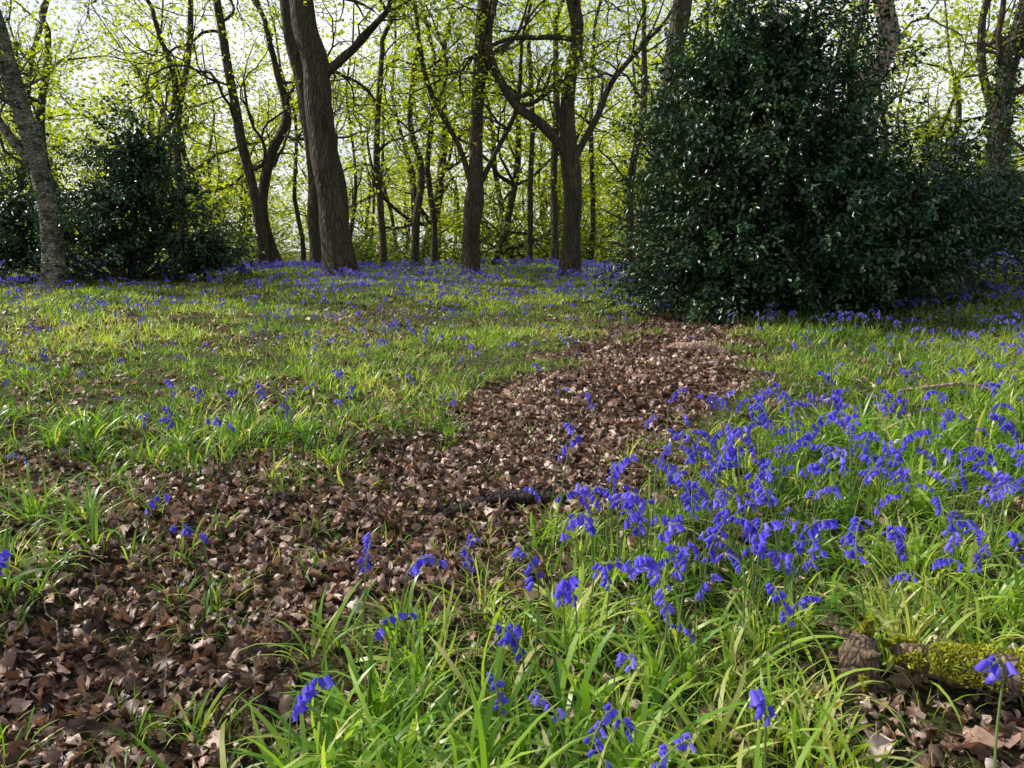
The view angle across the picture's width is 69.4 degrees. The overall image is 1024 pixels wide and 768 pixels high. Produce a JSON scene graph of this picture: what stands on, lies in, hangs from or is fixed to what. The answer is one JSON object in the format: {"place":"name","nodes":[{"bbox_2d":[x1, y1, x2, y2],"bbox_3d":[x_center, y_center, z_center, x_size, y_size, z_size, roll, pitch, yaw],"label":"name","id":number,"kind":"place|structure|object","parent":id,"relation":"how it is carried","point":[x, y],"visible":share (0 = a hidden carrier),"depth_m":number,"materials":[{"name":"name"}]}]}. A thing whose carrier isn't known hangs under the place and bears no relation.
{"place":"outdoors","nodes":[
{"label":"outdoors","id":0,"kind":"place"},
{"bbox_2d":[0,251,1023,767],"bbox_3d":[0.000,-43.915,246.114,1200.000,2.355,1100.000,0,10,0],"label":"ground","id":1,"kind":"structure","parent":0,"point":[276,675],"depth_m":3.41,"materials":[{"name":"soil"}]},
{"bbox_2d":[0,0,90,289],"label":"birch tree","id":2,"kind":"object","parent":1,"relation":"on","point":[29,147],"visible":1,"depth_m":12.48,"materials":[{"name":"grey plant"}]},
{"bbox_2d":[0,0,189,258],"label":"oak tree","id":3,"kind":"object","parent":1,"relation":"on","point":[40,112],"visible":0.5,"depth_m":17.69,"materials":[{"name":"green plant"}]},
{"bbox_2d":[0,68,269,286],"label":"holly bush","id":4,"kind":"object","parent":1,"relation":"on","point":[137,186],"visible":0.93,"depth_m":13.57,"materials":[{"name":"green plant"}]},
{"bbox_2d":[9,0,295,261],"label":"oak tree","id":5,"kind":"object","parent":1,"relation":"on","point":[173,71],"visible":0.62,"depth_m":18.05,"materials":[{"name":"green plant"}]},
{"bbox_2d":[31,0,337,268],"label":"oak tree","id":6,"kind":"object","parent":1,"relation":"on","point":[234,104],"visible":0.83,"depth_m":16.71,"materials":[{"name":"green plant"}]},
{"bbox_2d":[152,0,413,268],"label":"oak tree","id":7,"kind":"object","parent":1,"relation":"on","point":[281,134],"visible":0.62,"depth_m":17.87,"materials":[{"name":"green plant"}]},
{"bbox_2d":[144,0,497,267],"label":"oak tree","id":8,"kind":"object","parent":1,"relation":"on","point":[293,53],"visible":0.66,"depth_m":15.78,"materials":[{"name":"brown plant"}]},
{"bbox_2d":[212,0,488,269],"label":"oak tree","id":9,"kind":"object","parent":1,"relation":"on","point":[377,178],"visible":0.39,"depth_m":19.06,"materials":[{"name":"green plant"}]},
{"bbox_2d":[283,0,454,277],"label":"oak tree","id":10,"kind":"object","parent":1,"relation":"on","point":[337,247],"visible":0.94,"depth_m":14.16,"materials":[{"name":"brown plant"}]},
{"bbox_2d":[287,0,525,266],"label":"oak tree","id":11,"kind":"object","parent":1,"relation":"on","point":[415,235],"visible":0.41,"depth_m":21.28,"materials":[{"name":"green plant"}]},
{"bbox_2d":[0,314,817,767],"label":"fallen twigs","id":12,"kind":"object","parent":1,"relation":"on","point":[222,594],"depth_m":3.53,"materials":[{"name":"brown wood"}]},
{"bbox_2d":[360,0,642,273],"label":"oak tree","id":13,"kind":"object","parent":1,"relation":"on","point":[476,175],"visible":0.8,"depth_m":15.08,"materials":[{"name":"green plant"}]},
{"bbox_2d":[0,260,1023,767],"bbox_3d":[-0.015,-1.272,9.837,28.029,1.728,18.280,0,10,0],"label":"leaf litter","id":14,"kind":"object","parent":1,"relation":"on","point":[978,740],"visible":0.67,"depth_m":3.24,"materials":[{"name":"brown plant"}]},
{"bbox_2d":[0,244,1023,767],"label":"grass","id":15,"kind":"structure","parent":1,"relation":"on","point":[384,748],"depth_m":2.80,"materials":[{"name":"green plant"}]},
{"bbox_2d":[895,382,994,392],"bbox_3d":[3.150,0.027,5.368,0.701,0.088,0.086,0,10,0],"label":"fallen branch","id":16,"kind":"object","parent":15,"relation":"on","point":[939,386],"visible":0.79,"depth_m":5.36,"materials":[{"name":"brown wood"}]},
{"bbox_2d":[0,231,1023,767],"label":"bluebells","id":17,"kind":"object","parent":1,"relation":"on","point":[996,493],"visible":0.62,"depth_m":3.04,"materials":[{"name":"blue plant"}]},
{"bbox_2d":[0,0,1023,267],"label":"distant trees","id":18,"kind":"object","parent":1,"relation":"on","point":[516,146],"visible":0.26,"depth_m":25.82,"materials":[{"name":"green plant"}]},
{"bbox_2d":[3,161,1023,268],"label":"undergrowth","id":19,"kind":"object","parent":1,"relation":"on","point":[365,254],"visible":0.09,"depth_m":23.21,"materials":[{"name":"green plant"}]},
{"bbox_2d":[365,0,708,277],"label":"oak tree","id":20,"kind":"object","parent":1,"relation":"on","point":[567,147],"visible":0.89,"depth_m":14.60,"materials":[{"name":"brown plant"}]},
{"bbox_2d":[411,0,668,264],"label":"oak tree","id":21,"kind":"object","parent":1,"relation":"on","point":[533,129],"visible":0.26,"depth_m":20.25,"materials":[{"name":"green plant"}]},
{"bbox_2d":[385,0,708,267],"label":"oak tree","id":22,"kind":"object","parent":1,"relation":"on","point":[555,114],"visible":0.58,"depth_m":18.92,"materials":[{"name":"green plant"}]},
{"bbox_2d":[537,0,803,262],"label":"oak tree","id":23,"kind":"object","parent":1,"relation":"on","point":[632,169],"visible":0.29,"depth_m":18.75,"materials":[{"name":"green plant"}]},
{"bbox_2d":[667,341,727,354],"bbox_3d":[1.769,-0.349,7.064,0.571,0.139,0.136,3,11,18],"label":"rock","id":24,"kind":"object","parent":1,"relation":"on","point":[706,346],"visible":0.76,"depth_m":7.02,"materials":[{"name":"beige stone"}]},
{"bbox_2d":[635,0,762,296],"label":"oak tree","id":25,"kind":"object","parent":1,"relation":"on","point":[682,7],"visible":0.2,"depth_m":11.18,"materials":[{"name":"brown plant"}]},
{"bbox_2d":[573,0,1023,333],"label":"holly bush","id":26,"kind":"object","parent":1,"relation":"on","point":[832,217],"visible":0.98,"depth_m":8.88,"materials":[{"name":"green plant"}]},
{"bbox_2d":[692,0,994,151],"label":"oak tree","id":27,"kind":"object","parent":1,"relation":"on","point":[857,37],"visible":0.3,"depth_m":16.31,"materials":[{"name":"green plant"}]},
{"bbox_2d":[827,615,882,694],"bbox_3d":[1.012,0.797,2.144,0.125,0.272,0.201,0,10,0],"label":"mossy stump","id":28,"kind":"object","parent":1,"relation":"on","point":[859,649],"visible":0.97,"depth_m":2.13,"materials":[{"name":"brown wood"}]},
{"bbox_2d":[805,0,910,136],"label":"oak tree","id":29,"kind":"object","parent":1,"relation":"on","point":[887,26],"visible":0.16,"depth_m":11.14,"materials":[{"name":"brown plant"}]},
{"bbox_2d":[879,633,1023,696],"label":"fallen log","id":30,"kind":"object","parent":1,"relation":"on","point":[934,661],"visible":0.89,"depth_m":2.06,"materials":[{"name":"green plant"}]},
{"bbox_2d":[885,9,1023,197],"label":"oak tree","id":31,"kind":"object","parent":1,"relation":"on","point":[1020,146],"visible":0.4,"depth_m":16.51,"materials":[{"name":"green plant"}]},
{"bbox_2d":[961,0,1023,240],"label":"oak tree","id":32,"kind":"object","parent":1,"relation":"on","point":[1009,55],"visible":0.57,"depth_m":14.38,"materials":[{"name":"brown plant"}]},
{"bbox_2d":[0,0,1023,250],"label":"sky","id":33,"kind":"structure","parent":0,"point":[69,13],"materials":[{"name":"white"}]}
]}

